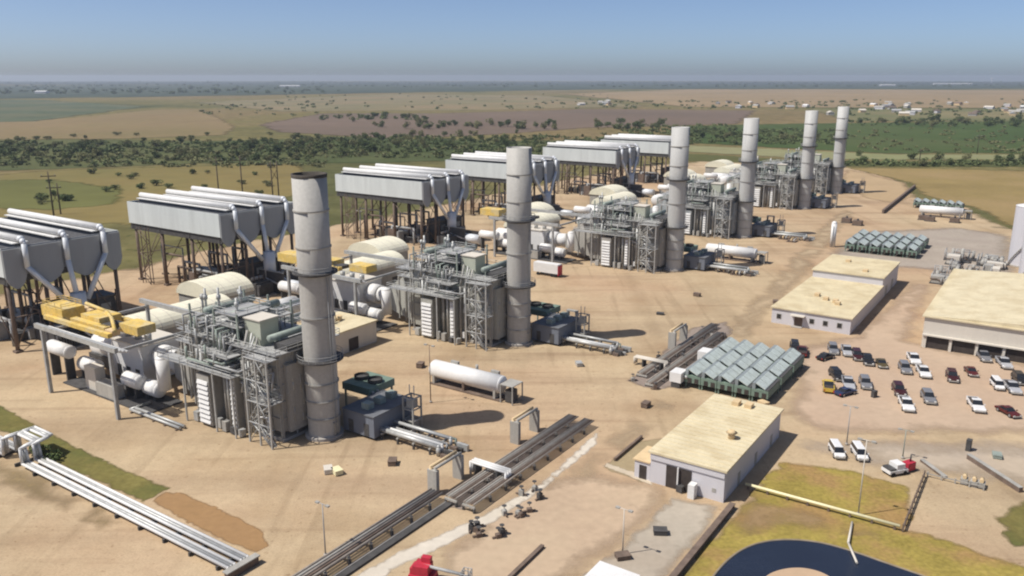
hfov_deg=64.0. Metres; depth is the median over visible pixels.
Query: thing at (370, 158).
field
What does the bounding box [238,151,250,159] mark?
tree
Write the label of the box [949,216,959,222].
equipment skid
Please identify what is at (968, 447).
crate
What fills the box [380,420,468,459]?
pipe skid
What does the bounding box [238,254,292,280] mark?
duct house
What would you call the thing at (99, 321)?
gantry crane
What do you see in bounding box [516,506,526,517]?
valve stand
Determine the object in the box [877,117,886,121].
tree
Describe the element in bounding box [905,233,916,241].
air cooler
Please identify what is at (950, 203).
air cooler
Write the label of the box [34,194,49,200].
shrub
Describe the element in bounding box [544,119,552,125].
tree
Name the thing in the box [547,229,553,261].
lamp post
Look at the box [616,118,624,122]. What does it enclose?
tree
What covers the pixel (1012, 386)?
pickup truck
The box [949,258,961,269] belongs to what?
equipment skid
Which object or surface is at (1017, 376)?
parked suv
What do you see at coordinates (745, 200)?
exhaust stack
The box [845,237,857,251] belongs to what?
air cooler
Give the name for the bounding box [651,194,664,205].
steam vessel
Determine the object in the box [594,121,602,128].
tree
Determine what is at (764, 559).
pond water
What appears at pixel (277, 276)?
blast wall
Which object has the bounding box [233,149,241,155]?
tree
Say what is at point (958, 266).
equipment skid
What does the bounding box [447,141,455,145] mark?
tree
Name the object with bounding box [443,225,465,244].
blast wall
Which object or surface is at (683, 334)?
pipe loop
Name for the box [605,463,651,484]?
pale kerb
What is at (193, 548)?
pipe bundle
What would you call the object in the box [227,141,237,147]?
tree
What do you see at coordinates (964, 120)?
tree
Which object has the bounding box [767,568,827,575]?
pond island
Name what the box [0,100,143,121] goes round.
field
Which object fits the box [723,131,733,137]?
tree
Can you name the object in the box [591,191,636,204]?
vaulted hall
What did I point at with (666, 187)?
gas turbine
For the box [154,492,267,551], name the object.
dirt strip
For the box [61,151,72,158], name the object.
tree
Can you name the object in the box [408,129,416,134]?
tree
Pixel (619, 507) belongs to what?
lamp post
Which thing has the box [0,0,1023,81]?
sky
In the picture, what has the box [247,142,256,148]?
tree
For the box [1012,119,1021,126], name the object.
tree
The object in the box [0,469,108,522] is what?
dirt patch
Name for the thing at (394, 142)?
tree
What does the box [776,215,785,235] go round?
pipe tower
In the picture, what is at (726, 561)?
pond bank
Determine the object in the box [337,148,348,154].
tree
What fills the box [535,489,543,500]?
valve stand
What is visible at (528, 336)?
access door
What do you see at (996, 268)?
equipment skid
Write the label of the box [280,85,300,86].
distant shed
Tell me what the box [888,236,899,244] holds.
air cooler
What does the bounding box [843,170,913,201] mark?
dirt track
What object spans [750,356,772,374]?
air cooler
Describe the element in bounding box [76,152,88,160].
tree
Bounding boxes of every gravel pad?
[605,439,660,481]
[837,228,1010,272]
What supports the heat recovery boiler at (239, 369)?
on the gravel yard at (278, 491)
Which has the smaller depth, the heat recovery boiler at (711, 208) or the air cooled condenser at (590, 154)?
the heat recovery boiler at (711, 208)
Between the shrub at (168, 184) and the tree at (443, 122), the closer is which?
the shrub at (168, 184)
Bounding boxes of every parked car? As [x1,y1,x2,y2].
[815,352,835,360]
[833,386,857,396]
[875,358,887,368]
[963,366,978,376]
[994,405,1021,417]
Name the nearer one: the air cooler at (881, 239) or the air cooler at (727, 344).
the air cooler at (727, 344)
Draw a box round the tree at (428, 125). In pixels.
[425,121,433,128]
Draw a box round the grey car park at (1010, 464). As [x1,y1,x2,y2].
[820,442,1023,482]
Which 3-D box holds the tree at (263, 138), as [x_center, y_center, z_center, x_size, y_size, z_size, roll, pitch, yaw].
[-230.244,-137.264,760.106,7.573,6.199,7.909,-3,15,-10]
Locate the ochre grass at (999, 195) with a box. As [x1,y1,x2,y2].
[850,168,1023,225]
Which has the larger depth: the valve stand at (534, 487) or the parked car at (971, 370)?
the parked car at (971, 370)
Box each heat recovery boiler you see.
[157,286,339,449]
[386,234,506,350]
[565,192,667,273]
[650,173,738,239]
[724,156,799,209]
[772,149,832,194]
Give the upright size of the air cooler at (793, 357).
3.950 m
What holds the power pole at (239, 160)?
on the field at (182, 178)
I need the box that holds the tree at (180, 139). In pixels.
[176,137,184,142]
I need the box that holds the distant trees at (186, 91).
[0,80,1023,93]
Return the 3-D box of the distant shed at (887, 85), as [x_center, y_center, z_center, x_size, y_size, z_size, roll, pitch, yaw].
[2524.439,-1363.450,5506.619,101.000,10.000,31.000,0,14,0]
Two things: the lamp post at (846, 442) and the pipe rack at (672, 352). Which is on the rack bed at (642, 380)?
the pipe rack at (672, 352)
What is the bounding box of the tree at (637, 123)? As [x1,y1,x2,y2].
[634,121,642,128]
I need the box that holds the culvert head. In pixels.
[222,553,259,575]
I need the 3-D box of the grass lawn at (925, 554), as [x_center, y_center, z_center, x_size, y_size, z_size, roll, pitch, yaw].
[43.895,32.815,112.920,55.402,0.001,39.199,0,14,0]
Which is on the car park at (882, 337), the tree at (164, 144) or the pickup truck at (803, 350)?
the pickup truck at (803, 350)
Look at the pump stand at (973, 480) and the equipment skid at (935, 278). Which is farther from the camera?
the equipment skid at (935, 278)
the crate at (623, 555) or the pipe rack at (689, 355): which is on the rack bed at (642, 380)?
the pipe rack at (689, 355)
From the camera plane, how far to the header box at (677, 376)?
162.80 m
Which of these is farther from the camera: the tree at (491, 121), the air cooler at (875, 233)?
the tree at (491, 121)
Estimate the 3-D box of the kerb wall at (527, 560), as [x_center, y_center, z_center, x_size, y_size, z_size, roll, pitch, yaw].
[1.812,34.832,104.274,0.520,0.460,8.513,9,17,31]
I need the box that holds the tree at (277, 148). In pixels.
[272,144,282,150]
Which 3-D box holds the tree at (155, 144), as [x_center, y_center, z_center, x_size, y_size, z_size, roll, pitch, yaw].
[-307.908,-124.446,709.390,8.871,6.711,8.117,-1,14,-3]
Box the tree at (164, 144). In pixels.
[160,141,168,147]
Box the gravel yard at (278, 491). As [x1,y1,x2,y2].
[0,161,1023,575]
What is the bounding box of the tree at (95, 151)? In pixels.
[91,148,102,155]
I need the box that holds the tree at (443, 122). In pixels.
[438,120,446,126]
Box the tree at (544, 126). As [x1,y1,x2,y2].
[540,122,547,128]
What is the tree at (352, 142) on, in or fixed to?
on the ground at (248, 123)
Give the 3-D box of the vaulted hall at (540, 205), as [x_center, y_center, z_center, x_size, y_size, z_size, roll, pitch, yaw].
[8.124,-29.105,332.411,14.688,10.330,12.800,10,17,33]
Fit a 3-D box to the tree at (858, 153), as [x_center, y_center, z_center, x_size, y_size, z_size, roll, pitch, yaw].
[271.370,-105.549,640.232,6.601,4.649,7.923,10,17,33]
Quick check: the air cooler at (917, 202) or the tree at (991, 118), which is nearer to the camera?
the air cooler at (917, 202)
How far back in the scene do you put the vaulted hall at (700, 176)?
434.42 m
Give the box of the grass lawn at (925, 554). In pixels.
[683,462,1023,575]
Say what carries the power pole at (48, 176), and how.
on the field at (182, 178)
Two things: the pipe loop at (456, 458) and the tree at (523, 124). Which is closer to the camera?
the pipe loop at (456, 458)
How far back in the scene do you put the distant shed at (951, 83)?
6454.86 m
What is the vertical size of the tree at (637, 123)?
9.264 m
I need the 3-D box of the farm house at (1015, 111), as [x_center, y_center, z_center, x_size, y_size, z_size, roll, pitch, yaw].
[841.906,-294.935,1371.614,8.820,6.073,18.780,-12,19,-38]
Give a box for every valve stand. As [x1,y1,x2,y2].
[468,520,473,533]
[472,526,485,537]
[473,520,482,532]
[474,516,483,525]
[492,526,504,538]
[499,523,506,533]
[501,504,507,516]
[514,504,520,516]
[515,485,526,496]
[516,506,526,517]
[523,501,535,512]
[531,480,537,491]
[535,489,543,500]
[651,382,659,389]
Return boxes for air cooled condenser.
[0,208,122,353]
[127,186,298,285]
[335,163,480,247]
[445,151,574,217]
[543,140,654,195]
[601,134,670,184]
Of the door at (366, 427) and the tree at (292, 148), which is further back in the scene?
the tree at (292, 148)
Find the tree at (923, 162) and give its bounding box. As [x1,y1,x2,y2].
[918,159,927,165]
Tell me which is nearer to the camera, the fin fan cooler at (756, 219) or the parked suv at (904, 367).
the parked suv at (904, 367)
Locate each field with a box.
[0,82,1023,84]
[0,85,1023,98]
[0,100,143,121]
[0,109,234,138]
[0,137,600,169]
[0,165,302,224]
[0,179,121,209]
[198,94,639,110]
[261,109,751,137]
[568,89,1023,107]
[688,154,1023,166]
[689,121,1023,153]
[689,145,1020,159]
[812,109,1023,120]
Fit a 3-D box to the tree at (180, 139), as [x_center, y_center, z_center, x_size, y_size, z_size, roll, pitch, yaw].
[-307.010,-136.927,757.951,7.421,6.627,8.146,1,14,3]
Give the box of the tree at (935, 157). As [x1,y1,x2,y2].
[931,153,943,160]
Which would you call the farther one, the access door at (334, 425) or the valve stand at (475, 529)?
the access door at (334, 425)
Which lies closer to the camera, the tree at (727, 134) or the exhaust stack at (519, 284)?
the exhaust stack at (519, 284)
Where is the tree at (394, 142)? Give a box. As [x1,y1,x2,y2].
[391,139,398,144]
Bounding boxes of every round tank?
[1005,204,1023,267]
[1018,239,1023,272]
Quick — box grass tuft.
[998,502,1023,545]
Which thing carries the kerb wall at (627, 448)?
on the gravel pad at (626, 461)
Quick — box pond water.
[715,540,919,575]
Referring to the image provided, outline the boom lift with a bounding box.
[408,554,471,575]
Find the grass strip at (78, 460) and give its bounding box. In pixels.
[0,406,169,500]
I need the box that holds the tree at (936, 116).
[932,114,940,120]
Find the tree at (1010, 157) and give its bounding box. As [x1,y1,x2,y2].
[1002,153,1014,161]
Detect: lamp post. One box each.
[315,500,329,554]
[424,343,434,402]
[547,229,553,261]
[615,505,632,550]
[843,404,858,445]
[857,437,875,512]
[898,428,913,458]
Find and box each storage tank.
[429,359,522,405]
[706,243,767,262]
[919,205,972,219]
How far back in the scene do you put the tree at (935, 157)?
590.42 m
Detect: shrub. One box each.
[14,136,24,140]
[28,443,61,461]
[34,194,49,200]
[59,194,73,200]
[87,168,96,173]
[101,186,111,191]
[110,184,120,189]
[136,182,144,187]
[150,179,163,185]
[163,183,172,187]
[262,180,272,185]
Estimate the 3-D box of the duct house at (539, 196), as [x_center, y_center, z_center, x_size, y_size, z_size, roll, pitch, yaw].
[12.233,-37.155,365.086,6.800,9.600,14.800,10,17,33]
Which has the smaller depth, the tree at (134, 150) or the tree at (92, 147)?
the tree at (134, 150)
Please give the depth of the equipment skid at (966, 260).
273.26 m
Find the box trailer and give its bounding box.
[533,260,561,276]
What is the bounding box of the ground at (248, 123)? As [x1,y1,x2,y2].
[0,81,1023,294]
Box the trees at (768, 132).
[0,123,1023,166]
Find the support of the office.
on the gravel yard at (278, 491)
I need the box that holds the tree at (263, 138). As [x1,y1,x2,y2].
[260,137,267,141]
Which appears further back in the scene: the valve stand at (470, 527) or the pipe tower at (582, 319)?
the pipe tower at (582, 319)
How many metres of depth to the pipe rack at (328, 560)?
107.75 m
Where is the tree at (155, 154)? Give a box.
[152,151,161,157]
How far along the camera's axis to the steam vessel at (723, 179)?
433.85 m
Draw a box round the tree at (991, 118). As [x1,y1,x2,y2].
[988,117,998,123]
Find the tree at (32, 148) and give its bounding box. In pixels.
[26,145,35,151]
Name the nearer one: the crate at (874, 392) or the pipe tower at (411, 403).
the pipe tower at (411, 403)
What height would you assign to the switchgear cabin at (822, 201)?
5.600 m
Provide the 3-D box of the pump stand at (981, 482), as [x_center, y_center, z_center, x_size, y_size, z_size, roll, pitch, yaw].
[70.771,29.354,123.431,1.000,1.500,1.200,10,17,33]
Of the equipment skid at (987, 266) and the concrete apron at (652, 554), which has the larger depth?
the equipment skid at (987, 266)
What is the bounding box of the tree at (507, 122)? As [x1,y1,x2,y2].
[503,119,511,126]
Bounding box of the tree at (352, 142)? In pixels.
[348,139,358,146]
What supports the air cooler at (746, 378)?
on the gravel yard at (278, 491)
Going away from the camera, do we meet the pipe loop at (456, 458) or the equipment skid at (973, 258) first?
the pipe loop at (456, 458)
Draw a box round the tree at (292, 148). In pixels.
[285,146,296,152]
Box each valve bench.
[469,457,510,483]
[633,355,667,370]
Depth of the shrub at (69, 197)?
407.78 m
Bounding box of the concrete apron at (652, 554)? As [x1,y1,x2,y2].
[582,499,713,575]
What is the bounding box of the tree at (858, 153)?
[856,150,863,155]
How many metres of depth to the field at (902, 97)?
2434.05 m
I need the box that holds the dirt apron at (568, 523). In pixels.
[446,478,658,575]
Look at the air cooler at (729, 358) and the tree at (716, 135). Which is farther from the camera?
the tree at (716, 135)
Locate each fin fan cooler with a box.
[342,371,394,405]
[531,301,560,319]
[683,243,697,251]
[752,216,760,222]
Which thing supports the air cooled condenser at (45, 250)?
on the gravel yard at (278, 491)
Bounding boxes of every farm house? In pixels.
[752,104,759,107]
[785,105,793,108]
[826,111,834,114]
[874,106,884,108]
[898,111,909,115]
[911,108,921,111]
[968,112,977,115]
[984,106,994,108]
[1008,110,1021,113]
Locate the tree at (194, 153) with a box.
[188,148,200,155]
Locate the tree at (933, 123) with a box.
[929,119,939,126]
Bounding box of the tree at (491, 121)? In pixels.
[485,118,494,124]
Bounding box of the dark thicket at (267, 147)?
[0,118,1023,153]
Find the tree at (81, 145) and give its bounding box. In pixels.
[76,142,85,148]
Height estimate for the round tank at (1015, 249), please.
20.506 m
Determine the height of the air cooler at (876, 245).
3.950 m
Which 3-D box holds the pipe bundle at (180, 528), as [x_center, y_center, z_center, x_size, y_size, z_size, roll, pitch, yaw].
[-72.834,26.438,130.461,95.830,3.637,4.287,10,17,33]
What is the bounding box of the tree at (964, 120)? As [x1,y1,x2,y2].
[960,117,971,122]
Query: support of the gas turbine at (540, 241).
on the gravel yard at (278, 491)
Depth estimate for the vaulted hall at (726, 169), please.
473.00 m
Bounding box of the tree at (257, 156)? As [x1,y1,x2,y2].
[250,153,260,159]
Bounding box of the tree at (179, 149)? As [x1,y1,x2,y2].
[175,146,183,153]
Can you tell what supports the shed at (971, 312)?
on the gravel yard at (278, 491)
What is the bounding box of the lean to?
[633,446,651,480]
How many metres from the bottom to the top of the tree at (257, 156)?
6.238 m
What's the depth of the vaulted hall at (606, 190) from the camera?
382.43 m
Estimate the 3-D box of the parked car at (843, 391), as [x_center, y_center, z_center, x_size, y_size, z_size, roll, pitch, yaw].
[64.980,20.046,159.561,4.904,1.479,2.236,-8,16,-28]
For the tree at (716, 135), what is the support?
on the ground at (248, 123)
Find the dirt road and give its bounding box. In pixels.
[581,212,852,477]
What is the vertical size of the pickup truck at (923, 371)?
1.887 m
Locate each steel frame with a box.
[566,309,578,316]
[767,215,774,235]
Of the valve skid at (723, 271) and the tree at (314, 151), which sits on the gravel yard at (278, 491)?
the valve skid at (723, 271)
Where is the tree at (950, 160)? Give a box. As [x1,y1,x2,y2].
[942,158,953,164]
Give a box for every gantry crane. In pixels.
[33,295,199,419]
[277,250,408,314]
[480,207,586,262]
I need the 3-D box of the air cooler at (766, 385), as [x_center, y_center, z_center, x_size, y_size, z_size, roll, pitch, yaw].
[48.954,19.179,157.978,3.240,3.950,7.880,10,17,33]
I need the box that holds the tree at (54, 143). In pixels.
[51,141,60,146]
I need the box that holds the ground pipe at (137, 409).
[129,401,185,430]
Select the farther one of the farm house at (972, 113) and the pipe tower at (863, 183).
the farm house at (972, 113)
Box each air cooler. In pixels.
[684,358,710,389]
[700,361,726,392]
[702,347,725,364]
[717,337,738,352]
[717,364,743,396]
[718,350,740,367]
[732,339,754,355]
[733,353,756,370]
[734,367,759,400]
[747,342,769,359]
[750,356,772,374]
[751,371,780,400]
[763,345,784,362]
[766,359,792,390]
[779,348,804,377]
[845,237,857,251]
[852,233,863,240]
[857,238,870,253]
[858,229,869,236]
[864,234,875,241]
[869,240,882,254]
[870,230,880,237]
[876,235,887,242]
[881,231,892,238]
[881,241,894,255]
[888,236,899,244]
[893,232,904,239]
[893,242,907,257]
[900,238,912,245]
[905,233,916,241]
[906,243,920,258]
[912,239,924,253]
[913,198,921,207]
[917,234,928,248]
[921,198,929,205]
[929,199,938,205]
[938,199,946,206]
[947,200,954,207]
[955,201,964,207]
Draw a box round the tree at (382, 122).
[377,120,384,126]
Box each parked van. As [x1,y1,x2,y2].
[828,438,845,458]
[850,440,868,460]
[989,375,1005,390]
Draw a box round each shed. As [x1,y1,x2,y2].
[34,91,49,92]
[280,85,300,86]
[298,311,377,353]
[879,84,895,85]
[921,268,1023,362]
[932,83,971,84]
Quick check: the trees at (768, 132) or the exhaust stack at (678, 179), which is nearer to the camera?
the exhaust stack at (678, 179)
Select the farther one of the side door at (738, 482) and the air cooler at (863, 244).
the air cooler at (863, 244)
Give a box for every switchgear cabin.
[341,389,410,439]
[531,312,579,345]
[683,248,716,270]
[751,219,776,237]
[810,194,830,208]
[842,181,859,193]
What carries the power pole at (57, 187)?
on the field at (182, 178)
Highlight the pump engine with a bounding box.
[902,455,916,473]
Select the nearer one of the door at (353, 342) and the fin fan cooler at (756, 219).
the door at (353, 342)
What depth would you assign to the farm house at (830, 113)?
1319.83 m
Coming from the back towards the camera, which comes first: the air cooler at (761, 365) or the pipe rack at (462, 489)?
the air cooler at (761, 365)
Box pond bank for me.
[712,539,924,575]
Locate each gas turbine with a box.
[46,329,182,412]
[278,270,397,331]
[479,224,575,263]
[573,199,658,223]
[658,179,731,193]
[704,168,740,181]
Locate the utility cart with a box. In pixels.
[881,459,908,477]
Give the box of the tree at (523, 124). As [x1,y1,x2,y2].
[519,120,526,128]
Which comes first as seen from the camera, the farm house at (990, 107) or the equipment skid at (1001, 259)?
the equipment skid at (1001, 259)
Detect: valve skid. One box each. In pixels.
[718,266,731,272]
[730,270,742,275]
[778,235,787,239]
[786,237,796,242]
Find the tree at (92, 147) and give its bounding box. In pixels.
[86,144,96,149]
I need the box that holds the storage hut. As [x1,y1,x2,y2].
[585,561,639,575]
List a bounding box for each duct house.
[43,289,119,324]
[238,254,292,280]
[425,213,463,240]
[531,193,554,203]
[611,175,634,186]
[663,166,669,175]
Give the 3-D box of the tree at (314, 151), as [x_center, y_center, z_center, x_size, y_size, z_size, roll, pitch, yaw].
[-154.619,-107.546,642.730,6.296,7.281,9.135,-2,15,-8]
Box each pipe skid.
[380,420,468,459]
[562,332,631,356]
[706,262,758,276]
[771,231,814,241]
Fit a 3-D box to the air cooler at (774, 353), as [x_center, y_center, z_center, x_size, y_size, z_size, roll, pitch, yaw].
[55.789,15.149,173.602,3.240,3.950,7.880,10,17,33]
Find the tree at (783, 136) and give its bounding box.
[778,133,788,138]
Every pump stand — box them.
[960,473,968,484]
[970,476,977,487]
[977,477,985,488]
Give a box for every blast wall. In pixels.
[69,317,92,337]
[259,268,283,293]
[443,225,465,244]
[550,204,559,214]
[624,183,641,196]
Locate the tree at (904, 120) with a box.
[900,117,910,122]
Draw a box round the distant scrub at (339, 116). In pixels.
[199,93,1023,119]
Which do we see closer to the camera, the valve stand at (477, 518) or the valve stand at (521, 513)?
the valve stand at (477, 518)
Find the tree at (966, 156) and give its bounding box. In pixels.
[962,153,971,159]
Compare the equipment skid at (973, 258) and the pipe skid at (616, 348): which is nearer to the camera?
the pipe skid at (616, 348)
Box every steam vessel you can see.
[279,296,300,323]
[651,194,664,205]
[719,175,732,184]
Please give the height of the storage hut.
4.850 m
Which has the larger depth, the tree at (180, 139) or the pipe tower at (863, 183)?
the tree at (180, 139)
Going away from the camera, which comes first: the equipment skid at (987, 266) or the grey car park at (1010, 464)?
the grey car park at (1010, 464)
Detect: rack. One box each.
[273,298,300,322]
[292,488,442,575]
[333,501,451,575]
[444,414,578,507]
[462,418,593,513]
[636,323,719,378]
[645,331,726,385]
[727,174,739,183]
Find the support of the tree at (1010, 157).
on the ground at (248, 123)
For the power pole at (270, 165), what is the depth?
392.93 m
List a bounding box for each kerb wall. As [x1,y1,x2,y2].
[508,544,543,575]
[614,435,642,460]
[669,502,735,575]
[882,185,915,213]
[920,459,947,478]
[966,454,1023,492]
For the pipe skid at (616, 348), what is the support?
on the gravel yard at (278, 491)
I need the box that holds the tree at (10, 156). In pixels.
[8,154,20,159]
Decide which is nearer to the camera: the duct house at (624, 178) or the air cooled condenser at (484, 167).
the air cooled condenser at (484, 167)
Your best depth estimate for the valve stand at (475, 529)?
111.23 m
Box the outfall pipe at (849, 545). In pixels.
[847,521,857,563]
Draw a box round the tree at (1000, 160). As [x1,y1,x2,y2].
[993,157,1004,162]
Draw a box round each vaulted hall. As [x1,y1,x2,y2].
[119,293,229,346]
[176,272,253,302]
[335,250,404,286]
[348,236,408,270]
[503,212,560,231]
[531,202,554,212]
[589,184,628,204]
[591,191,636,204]
[663,169,695,184]
[690,174,706,179]
[705,159,733,172]
[714,164,740,173]
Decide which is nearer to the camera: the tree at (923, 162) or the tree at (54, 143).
the tree at (923, 162)
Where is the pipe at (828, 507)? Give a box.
[745,483,899,529]
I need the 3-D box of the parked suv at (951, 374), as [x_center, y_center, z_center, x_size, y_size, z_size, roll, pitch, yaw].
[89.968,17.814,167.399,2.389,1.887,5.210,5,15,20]
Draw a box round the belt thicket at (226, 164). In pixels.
[0,123,1023,167]
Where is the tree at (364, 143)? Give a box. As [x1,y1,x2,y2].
[358,140,368,146]
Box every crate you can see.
[323,464,332,474]
[331,465,342,476]
[387,456,396,466]
[416,361,424,368]
[575,360,582,366]
[614,550,631,560]
[641,400,650,408]
[653,526,667,535]
[676,484,684,493]
[693,292,700,296]
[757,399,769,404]
[871,389,877,397]
[965,438,972,451]
[992,450,1002,459]
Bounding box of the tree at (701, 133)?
[698,131,704,137]
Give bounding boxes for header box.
[669,367,687,387]
[697,347,711,359]
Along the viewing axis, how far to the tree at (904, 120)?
1087.13 m
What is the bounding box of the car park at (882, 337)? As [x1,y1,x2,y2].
[794,284,1023,432]
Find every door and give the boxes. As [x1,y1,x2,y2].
[332,421,338,433]
[348,418,353,431]
[349,336,358,350]
[364,423,368,436]
[527,332,530,340]
[536,331,540,340]
[550,334,553,342]
[639,464,646,479]
[737,471,740,485]
[794,317,802,326]
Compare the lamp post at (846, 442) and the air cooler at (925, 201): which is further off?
the air cooler at (925, 201)
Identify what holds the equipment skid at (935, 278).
on the gravel yard at (278, 491)
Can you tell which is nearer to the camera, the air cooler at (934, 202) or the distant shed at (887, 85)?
the air cooler at (934, 202)
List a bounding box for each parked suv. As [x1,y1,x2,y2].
[789,339,798,349]
[827,341,839,354]
[828,366,844,380]
[852,347,862,360]
[858,374,872,389]
[891,380,906,395]
[898,359,912,373]
[920,387,936,403]
[945,367,959,382]
[1010,370,1023,384]
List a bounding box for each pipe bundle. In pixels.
[0,426,248,560]
[0,430,235,570]
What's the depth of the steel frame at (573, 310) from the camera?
197.33 m
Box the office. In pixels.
[771,276,883,334]
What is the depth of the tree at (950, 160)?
571.66 m
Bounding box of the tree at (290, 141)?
[283,138,293,145]
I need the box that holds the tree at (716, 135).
[712,133,721,137]
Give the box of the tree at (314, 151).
[311,146,317,155]
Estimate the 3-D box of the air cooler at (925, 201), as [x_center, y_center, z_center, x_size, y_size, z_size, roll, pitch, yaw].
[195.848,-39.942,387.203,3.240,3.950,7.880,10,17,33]
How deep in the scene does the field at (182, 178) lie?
489.01 m
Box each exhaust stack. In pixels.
[290,171,343,441]
[502,146,535,346]
[663,127,690,271]
[735,118,759,237]
[796,110,817,208]
[829,106,849,193]
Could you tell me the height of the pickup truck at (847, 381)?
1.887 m
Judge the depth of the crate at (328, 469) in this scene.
127.54 m
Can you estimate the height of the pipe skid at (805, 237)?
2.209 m
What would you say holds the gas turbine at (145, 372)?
on the gravel yard at (278, 491)
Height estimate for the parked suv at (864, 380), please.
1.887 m
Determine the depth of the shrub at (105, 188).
440.73 m
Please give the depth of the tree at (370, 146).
670.85 m
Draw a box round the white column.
[829,221,836,246]
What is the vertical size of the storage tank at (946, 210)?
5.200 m
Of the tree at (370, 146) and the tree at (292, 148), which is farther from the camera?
the tree at (370, 146)
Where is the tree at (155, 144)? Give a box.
[151,141,160,146]
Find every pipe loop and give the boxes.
[427,450,463,490]
[510,406,539,444]
[668,323,687,348]
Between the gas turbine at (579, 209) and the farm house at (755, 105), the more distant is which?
the farm house at (755, 105)
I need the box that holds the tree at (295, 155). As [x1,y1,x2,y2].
[292,152,299,159]
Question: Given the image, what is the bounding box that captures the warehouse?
[812,254,900,299]
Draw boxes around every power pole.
[40,172,55,215]
[46,183,61,213]
[209,157,222,188]
[233,156,245,191]
[267,161,278,195]
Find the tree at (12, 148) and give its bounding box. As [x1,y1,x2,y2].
[8,145,16,152]
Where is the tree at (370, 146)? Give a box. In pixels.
[364,143,373,151]
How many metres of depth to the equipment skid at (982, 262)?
268.17 m
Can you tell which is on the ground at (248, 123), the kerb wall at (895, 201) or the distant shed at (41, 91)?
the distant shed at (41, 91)
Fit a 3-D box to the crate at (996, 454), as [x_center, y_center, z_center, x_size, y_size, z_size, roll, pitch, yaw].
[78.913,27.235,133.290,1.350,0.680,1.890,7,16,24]
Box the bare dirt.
[742,506,859,534]
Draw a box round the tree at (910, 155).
[907,151,915,158]
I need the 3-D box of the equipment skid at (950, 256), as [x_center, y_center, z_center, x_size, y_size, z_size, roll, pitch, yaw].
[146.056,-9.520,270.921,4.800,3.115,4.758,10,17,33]
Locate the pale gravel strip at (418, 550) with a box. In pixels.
[358,433,596,575]
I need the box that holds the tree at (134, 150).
[128,147,138,154]
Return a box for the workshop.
[648,394,783,502]
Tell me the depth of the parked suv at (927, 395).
155.63 m
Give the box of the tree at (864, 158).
[857,156,867,160]
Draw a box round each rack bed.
[449,423,585,508]
[633,322,732,388]
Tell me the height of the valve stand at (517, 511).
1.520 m
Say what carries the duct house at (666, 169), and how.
on the gravel yard at (278, 491)
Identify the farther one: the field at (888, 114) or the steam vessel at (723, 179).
the field at (888, 114)
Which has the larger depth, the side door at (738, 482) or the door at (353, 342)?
the door at (353, 342)
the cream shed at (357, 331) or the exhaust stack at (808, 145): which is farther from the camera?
the exhaust stack at (808, 145)
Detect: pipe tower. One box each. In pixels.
[402,384,422,431]
[575,307,589,338]
[714,243,724,263]
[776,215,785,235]
[830,194,837,207]
[859,177,865,192]
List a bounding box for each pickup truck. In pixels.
[797,345,808,356]
[822,379,834,391]
[840,344,852,356]
[841,375,855,388]
[862,352,874,365]
[898,395,914,411]
[906,352,921,364]
[915,364,931,377]
[966,396,986,412]
[976,350,992,361]
[995,356,1013,368]
[1002,379,1022,394]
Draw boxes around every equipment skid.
[841,216,851,223]
[852,218,862,225]
[917,213,928,219]
[924,214,935,221]
[929,273,947,284]
[933,265,949,273]
[940,276,947,284]
[943,248,960,259]
[944,253,962,264]
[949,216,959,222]
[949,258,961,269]
[951,260,962,271]
[954,250,972,263]
[967,251,978,261]
[967,264,979,269]
[976,253,988,265]
[983,263,993,270]
[985,260,1005,270]
[991,265,1000,271]
[999,256,1008,265]
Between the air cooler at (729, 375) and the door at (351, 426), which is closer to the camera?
the door at (351, 426)
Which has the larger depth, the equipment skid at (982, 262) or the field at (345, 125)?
the field at (345, 125)
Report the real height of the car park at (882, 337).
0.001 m

